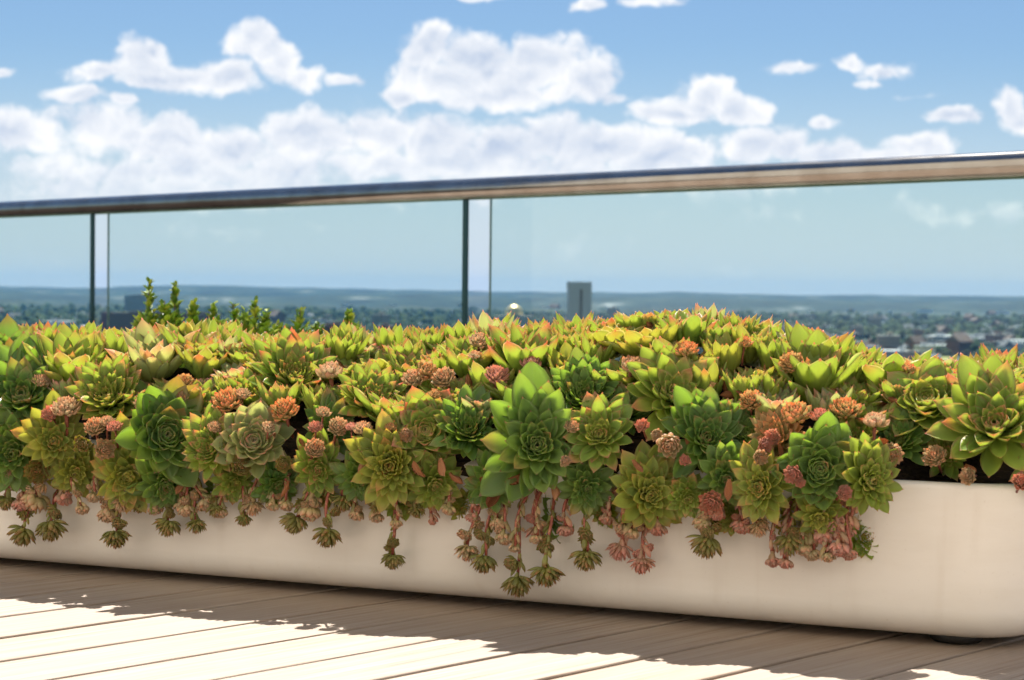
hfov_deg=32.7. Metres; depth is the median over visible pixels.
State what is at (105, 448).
offset rosette
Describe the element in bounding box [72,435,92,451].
offset rosette
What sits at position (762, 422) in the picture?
houseleek rosette
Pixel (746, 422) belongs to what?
houseleek rosette
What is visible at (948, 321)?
suburban building
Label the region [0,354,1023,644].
planter trough
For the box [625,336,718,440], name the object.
houseleek rosette
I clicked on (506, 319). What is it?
houseleek rosette
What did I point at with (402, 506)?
houseleek rosette
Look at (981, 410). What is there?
houseleek rosette
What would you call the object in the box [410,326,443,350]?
houseleek rosette
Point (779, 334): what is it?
houseleek rosette
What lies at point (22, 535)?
trailing succulent
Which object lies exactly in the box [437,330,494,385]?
houseleek rosette
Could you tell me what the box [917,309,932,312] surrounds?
office block
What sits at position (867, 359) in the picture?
houseleek rosette
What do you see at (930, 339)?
suburban building
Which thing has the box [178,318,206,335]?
houseleek rosette
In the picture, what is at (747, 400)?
offset rosette
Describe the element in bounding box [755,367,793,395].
houseleek rosette
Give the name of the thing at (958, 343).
suburban building
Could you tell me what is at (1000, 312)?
office block
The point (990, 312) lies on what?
suburban building
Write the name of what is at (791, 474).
offset rosette
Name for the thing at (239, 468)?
offset rosette
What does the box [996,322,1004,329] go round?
suburban building
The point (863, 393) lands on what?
houseleek rosette
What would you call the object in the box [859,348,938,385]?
houseleek rosette
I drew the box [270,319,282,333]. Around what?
leafy sprig
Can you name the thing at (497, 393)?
houseleek rosette
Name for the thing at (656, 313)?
houseleek rosette
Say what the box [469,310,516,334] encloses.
houseleek rosette
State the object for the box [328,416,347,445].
offset rosette
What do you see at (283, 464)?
offset rosette
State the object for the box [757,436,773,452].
offset rosette
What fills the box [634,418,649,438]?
offset rosette
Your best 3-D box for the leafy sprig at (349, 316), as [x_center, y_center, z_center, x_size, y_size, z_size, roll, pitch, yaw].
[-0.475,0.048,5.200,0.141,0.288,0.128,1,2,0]
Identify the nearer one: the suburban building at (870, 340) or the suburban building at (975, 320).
the suburban building at (870, 340)
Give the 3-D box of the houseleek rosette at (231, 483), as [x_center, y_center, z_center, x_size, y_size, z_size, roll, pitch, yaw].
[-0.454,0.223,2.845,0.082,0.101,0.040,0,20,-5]
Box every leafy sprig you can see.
[122,315,140,331]
[133,277,163,326]
[157,299,184,367]
[168,280,188,368]
[185,297,207,323]
[195,301,227,324]
[214,314,225,371]
[227,301,241,322]
[232,306,259,333]
[237,295,279,335]
[252,308,277,334]
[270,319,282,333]
[281,306,313,333]
[311,321,324,334]
[343,308,369,331]
[351,321,360,330]
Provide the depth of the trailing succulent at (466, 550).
2.69 m
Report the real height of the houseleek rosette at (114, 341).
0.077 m
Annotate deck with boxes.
[0,558,1023,679]
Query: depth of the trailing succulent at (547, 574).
2.63 m
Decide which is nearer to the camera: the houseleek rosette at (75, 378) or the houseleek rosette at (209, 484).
the houseleek rosette at (209, 484)
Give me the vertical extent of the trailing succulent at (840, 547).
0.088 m
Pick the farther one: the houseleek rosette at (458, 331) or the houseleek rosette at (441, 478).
the houseleek rosette at (458, 331)
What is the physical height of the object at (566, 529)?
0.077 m
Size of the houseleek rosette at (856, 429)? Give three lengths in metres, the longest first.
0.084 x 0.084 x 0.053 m
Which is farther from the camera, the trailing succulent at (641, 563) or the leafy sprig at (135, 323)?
the leafy sprig at (135, 323)
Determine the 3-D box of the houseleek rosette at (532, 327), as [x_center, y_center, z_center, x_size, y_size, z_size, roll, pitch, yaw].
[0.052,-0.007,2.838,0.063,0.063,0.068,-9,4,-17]
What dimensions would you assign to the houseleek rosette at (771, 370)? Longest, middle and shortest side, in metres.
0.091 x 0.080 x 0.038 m
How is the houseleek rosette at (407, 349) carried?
in the planter trough
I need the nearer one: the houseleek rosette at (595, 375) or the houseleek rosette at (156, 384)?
the houseleek rosette at (595, 375)
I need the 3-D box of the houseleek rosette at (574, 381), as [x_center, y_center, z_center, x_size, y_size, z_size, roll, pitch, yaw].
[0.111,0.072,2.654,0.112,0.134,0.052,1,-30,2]
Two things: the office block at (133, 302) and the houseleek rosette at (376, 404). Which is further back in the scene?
the office block at (133, 302)
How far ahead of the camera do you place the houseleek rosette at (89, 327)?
3.20 m
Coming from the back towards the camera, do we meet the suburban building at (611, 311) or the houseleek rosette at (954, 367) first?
the suburban building at (611, 311)
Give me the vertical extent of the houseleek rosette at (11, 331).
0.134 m
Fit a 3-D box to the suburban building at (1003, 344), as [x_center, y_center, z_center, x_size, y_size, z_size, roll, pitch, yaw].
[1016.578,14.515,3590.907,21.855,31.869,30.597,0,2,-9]
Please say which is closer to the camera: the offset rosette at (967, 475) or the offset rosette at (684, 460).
the offset rosette at (967, 475)
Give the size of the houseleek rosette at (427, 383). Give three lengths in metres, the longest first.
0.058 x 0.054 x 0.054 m
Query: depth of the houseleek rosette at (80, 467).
2.96 m
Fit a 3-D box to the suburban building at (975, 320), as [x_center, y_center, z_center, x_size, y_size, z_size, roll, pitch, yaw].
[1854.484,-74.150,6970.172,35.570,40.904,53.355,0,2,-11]
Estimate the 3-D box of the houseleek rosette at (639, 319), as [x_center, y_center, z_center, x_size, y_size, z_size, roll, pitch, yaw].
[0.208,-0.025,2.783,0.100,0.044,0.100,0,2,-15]
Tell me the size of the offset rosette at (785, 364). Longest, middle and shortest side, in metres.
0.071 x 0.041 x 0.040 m
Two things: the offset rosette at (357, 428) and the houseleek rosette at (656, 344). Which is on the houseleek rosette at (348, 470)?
the offset rosette at (357, 428)
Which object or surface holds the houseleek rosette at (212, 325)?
in the planter trough
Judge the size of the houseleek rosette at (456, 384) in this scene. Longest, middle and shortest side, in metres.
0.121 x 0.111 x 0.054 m
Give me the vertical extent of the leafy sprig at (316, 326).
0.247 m
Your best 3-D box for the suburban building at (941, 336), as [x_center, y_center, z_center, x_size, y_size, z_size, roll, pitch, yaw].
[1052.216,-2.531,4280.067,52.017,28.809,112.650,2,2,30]
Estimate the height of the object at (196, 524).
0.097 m
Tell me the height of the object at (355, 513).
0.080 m
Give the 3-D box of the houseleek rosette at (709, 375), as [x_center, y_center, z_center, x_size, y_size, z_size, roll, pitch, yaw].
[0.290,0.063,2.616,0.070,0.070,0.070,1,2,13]
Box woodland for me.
[0,302,1023,360]
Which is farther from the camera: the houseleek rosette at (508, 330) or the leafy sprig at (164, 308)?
the leafy sprig at (164, 308)
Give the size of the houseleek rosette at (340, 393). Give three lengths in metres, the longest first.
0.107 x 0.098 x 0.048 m
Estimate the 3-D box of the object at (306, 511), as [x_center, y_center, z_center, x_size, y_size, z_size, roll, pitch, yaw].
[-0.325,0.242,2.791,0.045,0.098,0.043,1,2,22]
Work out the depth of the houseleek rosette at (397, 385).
2.80 m
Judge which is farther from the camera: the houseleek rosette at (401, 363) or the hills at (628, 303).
the hills at (628, 303)
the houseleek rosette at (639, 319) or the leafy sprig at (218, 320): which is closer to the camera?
the houseleek rosette at (639, 319)
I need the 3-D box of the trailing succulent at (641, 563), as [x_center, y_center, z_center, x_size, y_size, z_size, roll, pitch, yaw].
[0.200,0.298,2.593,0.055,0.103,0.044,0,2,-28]
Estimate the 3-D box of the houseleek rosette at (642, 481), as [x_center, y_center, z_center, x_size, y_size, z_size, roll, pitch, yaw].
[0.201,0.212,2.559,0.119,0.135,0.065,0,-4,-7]
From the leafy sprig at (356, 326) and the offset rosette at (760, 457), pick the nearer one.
the offset rosette at (760, 457)
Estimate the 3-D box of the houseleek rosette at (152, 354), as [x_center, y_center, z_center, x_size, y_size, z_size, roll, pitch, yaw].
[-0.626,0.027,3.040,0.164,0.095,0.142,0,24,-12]
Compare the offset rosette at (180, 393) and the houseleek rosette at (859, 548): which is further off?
the offset rosette at (180, 393)
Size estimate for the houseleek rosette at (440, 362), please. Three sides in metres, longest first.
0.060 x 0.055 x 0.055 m
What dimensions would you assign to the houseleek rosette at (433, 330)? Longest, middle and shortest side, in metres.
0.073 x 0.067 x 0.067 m
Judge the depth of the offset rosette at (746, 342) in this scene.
2.63 m
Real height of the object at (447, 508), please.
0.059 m
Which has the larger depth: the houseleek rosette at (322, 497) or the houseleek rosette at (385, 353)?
the houseleek rosette at (385, 353)
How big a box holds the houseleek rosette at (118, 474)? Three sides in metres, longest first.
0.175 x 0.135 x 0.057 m
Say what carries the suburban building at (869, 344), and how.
on the ground
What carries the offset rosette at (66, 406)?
on the houseleek rosette at (37, 433)
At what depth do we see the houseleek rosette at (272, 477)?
2.81 m
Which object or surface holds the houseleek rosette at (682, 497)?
in the planter trough
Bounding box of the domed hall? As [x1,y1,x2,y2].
[495,303,532,326]
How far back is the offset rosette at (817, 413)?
2.48 m
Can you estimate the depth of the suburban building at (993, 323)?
6103.77 m
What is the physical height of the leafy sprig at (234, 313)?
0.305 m
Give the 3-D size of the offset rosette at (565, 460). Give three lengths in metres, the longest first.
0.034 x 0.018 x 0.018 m
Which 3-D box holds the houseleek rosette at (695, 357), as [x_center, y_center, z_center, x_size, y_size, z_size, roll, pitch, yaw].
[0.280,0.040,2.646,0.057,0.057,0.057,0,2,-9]
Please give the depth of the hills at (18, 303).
9273.04 m
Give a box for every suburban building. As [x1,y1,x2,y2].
[9,312,22,317]
[41,319,75,326]
[269,309,285,323]
[304,313,314,317]
[316,318,327,322]
[372,312,389,327]
[549,303,560,308]
[607,306,618,317]
[782,323,794,332]
[808,313,815,320]
[836,331,859,337]
[850,324,863,339]
[864,342,876,345]
[866,337,875,343]
[866,346,901,356]
[868,314,880,317]
[868,316,880,327]
[876,332,900,349]
[881,315,887,322]
[901,343,914,350]
[902,349,920,359]
[903,312,910,318]
[904,342,945,349]
[905,334,925,348]
[913,342,934,353]
[925,333,950,340]
[926,337,935,341]
[933,340,946,343]
[937,325,951,333]
[944,318,953,325]
[946,332,973,355]
[963,312,975,321]
[968,333,984,336]
[969,316,982,324]
[969,336,984,341]
[985,331,1014,341]
[986,311,995,314]
[991,320,998,326]
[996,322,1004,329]
[998,339,1012,348]
[1002,334,1016,340]
[1004,327,1018,333]
[1011,340,1023,349]
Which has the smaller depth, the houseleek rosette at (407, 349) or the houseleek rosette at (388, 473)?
the houseleek rosette at (388, 473)
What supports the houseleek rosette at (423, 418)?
in the planter trough
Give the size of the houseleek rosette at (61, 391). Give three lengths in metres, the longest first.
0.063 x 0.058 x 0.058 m
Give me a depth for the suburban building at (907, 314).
8530.67 m
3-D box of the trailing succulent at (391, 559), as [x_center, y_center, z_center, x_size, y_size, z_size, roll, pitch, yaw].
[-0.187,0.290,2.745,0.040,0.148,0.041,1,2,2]
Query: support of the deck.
on the deck substructure
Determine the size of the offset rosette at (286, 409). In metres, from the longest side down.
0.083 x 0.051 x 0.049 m
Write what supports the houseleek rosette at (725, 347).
in the planter trough
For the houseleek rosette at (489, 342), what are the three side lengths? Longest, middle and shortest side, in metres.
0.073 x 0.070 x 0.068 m
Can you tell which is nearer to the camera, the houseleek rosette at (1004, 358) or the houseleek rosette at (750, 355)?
the houseleek rosette at (1004, 358)
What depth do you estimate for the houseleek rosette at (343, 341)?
2.93 m
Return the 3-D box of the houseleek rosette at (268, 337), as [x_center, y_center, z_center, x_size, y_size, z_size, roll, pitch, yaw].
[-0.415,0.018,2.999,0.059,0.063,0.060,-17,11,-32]
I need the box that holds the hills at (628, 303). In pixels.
[0,292,1023,313]
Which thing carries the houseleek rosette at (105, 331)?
in the planter trough
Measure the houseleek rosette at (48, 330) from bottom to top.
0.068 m
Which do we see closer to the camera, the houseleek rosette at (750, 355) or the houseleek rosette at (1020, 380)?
the houseleek rosette at (1020, 380)
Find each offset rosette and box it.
[23,459,50,483]
[31,374,50,386]
[40,404,56,423]
[50,395,81,435]
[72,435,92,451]
[83,416,105,442]
[94,438,115,460]
[99,415,115,439]
[106,420,122,447]
[176,391,189,401]
[179,373,193,384]
[207,421,221,432]
[211,386,242,412]
[230,455,250,475]
[232,388,251,404]
[262,421,274,440]
[270,396,299,437]
[275,455,292,473]
[304,437,325,458]
[307,420,322,438]
[315,360,342,386]
[316,406,331,423]
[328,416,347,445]
[345,422,356,437]
[352,421,372,435]
[384,422,396,431]
[399,428,413,442]
[401,369,424,386]
[417,359,436,380]
[428,389,442,397]
[431,366,455,387]
[468,332,490,351]
[468,350,483,360]
[484,364,509,399]
[520,355,541,366]
[560,455,571,466]
[563,419,578,442]
[621,355,639,376]
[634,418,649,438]
[651,428,663,441]
[656,432,682,458]
[675,340,698,355]
[679,454,691,465]
[698,490,723,515]
[736,335,753,365]
[739,389,761,414]
[753,449,768,464]
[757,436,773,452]
[764,428,780,444]
[778,351,803,372]
[781,401,811,423]
[783,465,802,483]
[795,477,805,487]
[808,407,826,420]
[829,397,862,420]
[835,485,852,500]
[863,411,889,440]
[888,442,904,466]
[902,363,915,373]
[921,444,946,473]
[958,467,976,485]
[1010,470,1023,492]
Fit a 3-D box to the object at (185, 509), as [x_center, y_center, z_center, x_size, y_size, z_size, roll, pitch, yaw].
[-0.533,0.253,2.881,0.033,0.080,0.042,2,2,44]
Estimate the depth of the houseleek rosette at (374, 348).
2.95 m
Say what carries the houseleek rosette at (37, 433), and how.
in the planter trough
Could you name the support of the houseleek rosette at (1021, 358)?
on the planter trough
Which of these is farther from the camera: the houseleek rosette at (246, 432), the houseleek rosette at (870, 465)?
the houseleek rosette at (246, 432)
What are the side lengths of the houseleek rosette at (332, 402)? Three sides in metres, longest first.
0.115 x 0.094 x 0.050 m
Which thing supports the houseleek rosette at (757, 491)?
in the planter trough
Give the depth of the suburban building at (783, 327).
4530.38 m
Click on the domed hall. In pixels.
(516, 310)
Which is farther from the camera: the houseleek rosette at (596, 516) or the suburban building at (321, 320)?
the suburban building at (321, 320)
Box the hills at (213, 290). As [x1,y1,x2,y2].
[0,285,1023,302]
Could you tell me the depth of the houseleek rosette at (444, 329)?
2.96 m
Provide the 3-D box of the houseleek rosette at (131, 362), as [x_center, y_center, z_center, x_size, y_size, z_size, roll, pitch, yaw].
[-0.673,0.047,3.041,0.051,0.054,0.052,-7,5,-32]
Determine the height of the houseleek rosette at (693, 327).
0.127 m
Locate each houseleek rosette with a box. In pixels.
[0,313,33,361]
[0,331,59,426]
[0,404,43,492]
[10,388,86,479]
[22,322,108,381]
[25,320,60,340]
[47,378,74,397]
[50,443,102,497]
[64,353,141,419]
[70,321,102,334]
[70,359,99,381]
[90,411,147,513]
[93,326,118,335]
[96,327,135,356]
[104,318,200,382]
[104,350,131,360]
[110,352,133,366]
[113,374,204,487]
[115,327,135,336]
[118,380,152,406]
[124,458,191,514]
[149,323,164,334]
[152,377,203,388]
[155,321,238,368]
[158,378,217,398]
[173,330,232,378]
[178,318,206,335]
[181,401,233,483]
[188,378,217,414]
[194,376,215,390]
[203,317,242,335]
[204,478,214,494]
[209,335,243,363]
[209,464,256,504]
[210,398,295,479]
[211,362,253,378]
[213,374,235,391]
[215,342,257,367]
[216,325,252,343]
[226,367,265,406]
[241,330,279,352]
[244,352,262,374]
[247,325,336,400]
[249,450,298,507]
[250,331,278,352]
[255,376,307,422]
[291,427,344,498]
[299,387,354,454]
[300,381,339,408]
[305,336,327,352]
[310,362,340,384]
[318,383,347,403]
[320,490,337,508]
[322,320,371,367]
[323,349,370,381]
[328,450,368,501]
[337,359,406,417]
[343,405,431,513]
[351,322,368,344]
[352,348,394,371]
[353,379,418,421]
[357,343,380,358]
[367,333,376,345]
[371,323,409,347]
[379,372,407,387]
[381,344,391,359]
[385,489,422,520]
[387,338,438,386]
[388,337,420,355]
[389,385,460,465]
[394,393,453,409]
[403,324,443,340]
[407,450,463,511]
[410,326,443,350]
[411,368,441,390]
[414,350,442,364]
[418,375,481,400]
[421,350,449,370]
[426,338,458,353]
[428,382,496,460]
[435,323,466,341]
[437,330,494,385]
[446,319,472,338]
[450,488,470,519]
[451,388,497,416]
[463,449,519,513]
[468,361,514,397]
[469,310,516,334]
[479,359,582,502]
[484,329,525,362]
[484,375,516,399]
[487,314,520,325]
[487,322,563,375]
[488,321,528,334]
[525,317,560,335]
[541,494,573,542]
[542,362,563,371]
[545,367,555,389]
[546,340,572,368]
[547,321,586,351]
[549,345,619,410]
[551,447,615,516]
[552,320,590,330]
[553,310,601,329]
[560,391,634,472]
[573,323,645,354]
[573,329,616,363]
[586,317,617,331]
[589,500,619,528]
[591,369,624,391]
[599,313,682,357]
[604,355,637,385]
[606,381,651,435]
[609,439,681,529]
[613,310,668,327]
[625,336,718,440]
[636,337,689,352]
[646,308,727,390]
[646,309,692,327]
[657,384,744,478]
[666,472,706,518]
[684,303,729,347]
[690,348,710,361]
[692,361,727,395]
[695,313,745,341]
[696,440,739,506]
[699,330,746,375]
[712,520,722,534]
[718,397,738,412]
[719,501,746,536]
[720,311,760,334]
[720,390,775,443]
[722,367,763,400]
[726,436,795,524]
[731,323,771,362]
[736,366,779,379]
[743,360,760,366]
[747,400,805,456]
[751,319,782,337]
[752,332,791,368]
[753,379,799,412]
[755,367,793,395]
[763,320,864,404]
[769,409,851,511]
[774,496,800,535]
[776,331,786,340]
[784,319,854,357]
[791,486,849,534]
[804,383,858,415]
[826,376,883,410]
[832,393,893,431]
[832,431,903,515]
[835,404,877,439]
[841,346,882,380]
[843,512,878,559]
[850,340,883,363]
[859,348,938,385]
[863,374,915,403]
[876,404,932,465]
[881,352,886,363]
[881,355,957,436]
[904,357,956,363]
[911,352,957,360]
[921,430,976,481]
[923,360,958,373]
[925,352,1023,477]
[936,372,958,383]
[969,352,978,360]
[978,351,1013,365]
[979,343,1023,367]
[1009,436,1023,480]
[1010,355,1023,368]
[1013,367,1023,379]
[1016,361,1023,384]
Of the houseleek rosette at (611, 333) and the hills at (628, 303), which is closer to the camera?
the houseleek rosette at (611, 333)
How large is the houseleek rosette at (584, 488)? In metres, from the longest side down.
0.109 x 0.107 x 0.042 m
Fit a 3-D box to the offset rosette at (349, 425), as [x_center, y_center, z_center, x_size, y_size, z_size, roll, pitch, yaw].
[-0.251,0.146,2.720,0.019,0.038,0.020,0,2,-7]
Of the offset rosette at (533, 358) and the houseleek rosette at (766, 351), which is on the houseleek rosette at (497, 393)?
the offset rosette at (533, 358)
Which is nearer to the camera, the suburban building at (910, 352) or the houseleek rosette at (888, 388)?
the houseleek rosette at (888, 388)
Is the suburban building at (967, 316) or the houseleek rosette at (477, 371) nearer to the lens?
the houseleek rosette at (477, 371)
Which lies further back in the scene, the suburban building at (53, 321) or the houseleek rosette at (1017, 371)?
the suburban building at (53, 321)
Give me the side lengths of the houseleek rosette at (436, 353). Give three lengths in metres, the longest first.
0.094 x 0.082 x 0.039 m
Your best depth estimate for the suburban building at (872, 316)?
6847.72 m
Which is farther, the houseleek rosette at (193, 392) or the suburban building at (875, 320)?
the suburban building at (875, 320)
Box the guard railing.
[0,151,1023,401]
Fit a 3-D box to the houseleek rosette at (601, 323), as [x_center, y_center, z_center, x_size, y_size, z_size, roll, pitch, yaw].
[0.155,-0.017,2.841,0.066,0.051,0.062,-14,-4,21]
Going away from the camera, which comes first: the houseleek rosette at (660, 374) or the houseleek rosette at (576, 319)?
the houseleek rosette at (660, 374)
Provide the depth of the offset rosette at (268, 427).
2.77 m
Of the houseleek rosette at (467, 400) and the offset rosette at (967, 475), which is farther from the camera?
the houseleek rosette at (467, 400)
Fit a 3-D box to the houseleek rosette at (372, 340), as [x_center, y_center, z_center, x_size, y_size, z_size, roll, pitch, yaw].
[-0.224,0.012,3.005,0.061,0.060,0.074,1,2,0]
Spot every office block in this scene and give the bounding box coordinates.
[101,311,187,331]
[124,295,146,311]
[198,312,220,320]
[311,319,335,323]
[312,322,340,333]
[376,323,393,329]
[912,328,923,335]
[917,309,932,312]
[995,311,1008,314]
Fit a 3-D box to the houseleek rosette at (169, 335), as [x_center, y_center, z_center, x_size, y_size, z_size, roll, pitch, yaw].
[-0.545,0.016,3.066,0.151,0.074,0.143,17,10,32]
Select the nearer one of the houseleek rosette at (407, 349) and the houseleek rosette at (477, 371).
the houseleek rosette at (477, 371)
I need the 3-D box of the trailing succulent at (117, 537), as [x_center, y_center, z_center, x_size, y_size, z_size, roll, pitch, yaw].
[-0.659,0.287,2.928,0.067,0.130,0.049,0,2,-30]
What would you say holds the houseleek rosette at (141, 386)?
on the planter trough
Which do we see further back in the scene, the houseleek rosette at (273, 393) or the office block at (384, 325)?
the office block at (384, 325)
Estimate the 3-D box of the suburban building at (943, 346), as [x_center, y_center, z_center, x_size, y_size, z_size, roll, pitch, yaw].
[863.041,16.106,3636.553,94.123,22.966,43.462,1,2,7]
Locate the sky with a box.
[0,0,1023,295]
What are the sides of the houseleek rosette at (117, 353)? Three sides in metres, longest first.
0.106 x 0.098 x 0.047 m
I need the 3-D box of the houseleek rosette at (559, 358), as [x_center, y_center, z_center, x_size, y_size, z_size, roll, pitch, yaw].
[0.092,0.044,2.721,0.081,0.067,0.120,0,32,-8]
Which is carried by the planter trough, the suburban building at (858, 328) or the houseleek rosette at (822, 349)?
the houseleek rosette at (822, 349)
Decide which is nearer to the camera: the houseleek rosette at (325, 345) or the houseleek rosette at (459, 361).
the houseleek rosette at (459, 361)
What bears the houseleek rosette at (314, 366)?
in the planter trough
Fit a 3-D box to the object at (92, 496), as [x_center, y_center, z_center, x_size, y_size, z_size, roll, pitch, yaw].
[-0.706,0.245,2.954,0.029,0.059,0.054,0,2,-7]
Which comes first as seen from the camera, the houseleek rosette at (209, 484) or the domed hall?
the houseleek rosette at (209, 484)
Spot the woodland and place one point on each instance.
(435, 318)
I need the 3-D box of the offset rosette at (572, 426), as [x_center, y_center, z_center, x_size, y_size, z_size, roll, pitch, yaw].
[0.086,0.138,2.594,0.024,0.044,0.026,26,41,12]
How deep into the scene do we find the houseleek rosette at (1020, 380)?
2.53 m
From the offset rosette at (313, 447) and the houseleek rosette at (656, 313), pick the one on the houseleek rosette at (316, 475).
the offset rosette at (313, 447)
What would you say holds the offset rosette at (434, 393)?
on the houseleek rosette at (399, 398)
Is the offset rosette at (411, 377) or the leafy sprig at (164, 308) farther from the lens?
the leafy sprig at (164, 308)
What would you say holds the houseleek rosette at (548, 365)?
in the planter trough
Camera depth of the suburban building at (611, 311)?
7363.43 m
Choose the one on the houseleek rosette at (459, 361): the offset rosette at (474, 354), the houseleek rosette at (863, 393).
the offset rosette at (474, 354)
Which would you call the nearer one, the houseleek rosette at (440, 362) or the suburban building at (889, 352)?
the houseleek rosette at (440, 362)
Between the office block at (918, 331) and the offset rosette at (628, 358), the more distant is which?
the office block at (918, 331)
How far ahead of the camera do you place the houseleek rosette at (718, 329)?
2.68 m
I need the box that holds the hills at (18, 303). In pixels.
[0,299,1021,318]
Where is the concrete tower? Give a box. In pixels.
[567,282,591,321]
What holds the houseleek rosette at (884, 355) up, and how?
in the planter trough
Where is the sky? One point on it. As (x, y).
(99, 98)
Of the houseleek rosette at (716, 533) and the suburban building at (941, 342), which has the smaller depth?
the houseleek rosette at (716, 533)
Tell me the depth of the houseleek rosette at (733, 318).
2.72 m
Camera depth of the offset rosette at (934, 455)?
2.46 m
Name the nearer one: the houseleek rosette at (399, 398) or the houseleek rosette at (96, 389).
the houseleek rosette at (399, 398)
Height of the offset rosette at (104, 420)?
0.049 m
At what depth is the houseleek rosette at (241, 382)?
2.88 m
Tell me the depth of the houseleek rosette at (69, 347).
3.07 m
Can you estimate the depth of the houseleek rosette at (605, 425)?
2.59 m
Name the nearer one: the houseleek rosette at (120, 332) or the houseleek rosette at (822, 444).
the houseleek rosette at (822, 444)
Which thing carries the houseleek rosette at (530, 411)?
in the planter trough
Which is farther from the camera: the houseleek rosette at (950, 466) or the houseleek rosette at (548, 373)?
the houseleek rosette at (548, 373)
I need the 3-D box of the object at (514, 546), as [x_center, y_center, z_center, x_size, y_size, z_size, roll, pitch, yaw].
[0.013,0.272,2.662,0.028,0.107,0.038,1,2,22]
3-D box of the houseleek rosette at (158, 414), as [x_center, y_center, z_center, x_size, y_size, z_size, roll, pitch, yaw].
[-0.570,0.150,2.856,0.145,0.186,0.127,1,2,19]
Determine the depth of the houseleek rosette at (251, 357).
2.94 m
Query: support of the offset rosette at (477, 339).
in the planter trough
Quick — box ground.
[25,304,1007,359]
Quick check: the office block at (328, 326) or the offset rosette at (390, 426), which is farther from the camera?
the office block at (328, 326)
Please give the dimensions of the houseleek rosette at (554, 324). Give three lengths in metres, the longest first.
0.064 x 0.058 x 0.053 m
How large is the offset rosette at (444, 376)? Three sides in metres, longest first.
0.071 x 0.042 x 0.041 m
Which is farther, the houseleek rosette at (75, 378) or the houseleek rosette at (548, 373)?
the houseleek rosette at (75, 378)
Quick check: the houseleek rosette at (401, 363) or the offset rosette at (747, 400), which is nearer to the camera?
the offset rosette at (747, 400)
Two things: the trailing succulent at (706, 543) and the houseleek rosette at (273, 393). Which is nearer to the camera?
the trailing succulent at (706, 543)
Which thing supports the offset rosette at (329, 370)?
in the planter trough
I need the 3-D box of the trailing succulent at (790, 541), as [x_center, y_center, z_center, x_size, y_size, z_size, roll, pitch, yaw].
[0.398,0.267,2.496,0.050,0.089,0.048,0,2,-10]
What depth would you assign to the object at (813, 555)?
2.48 m
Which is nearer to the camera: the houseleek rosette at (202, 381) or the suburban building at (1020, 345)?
the houseleek rosette at (202, 381)
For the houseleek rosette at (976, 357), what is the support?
on the planter trough

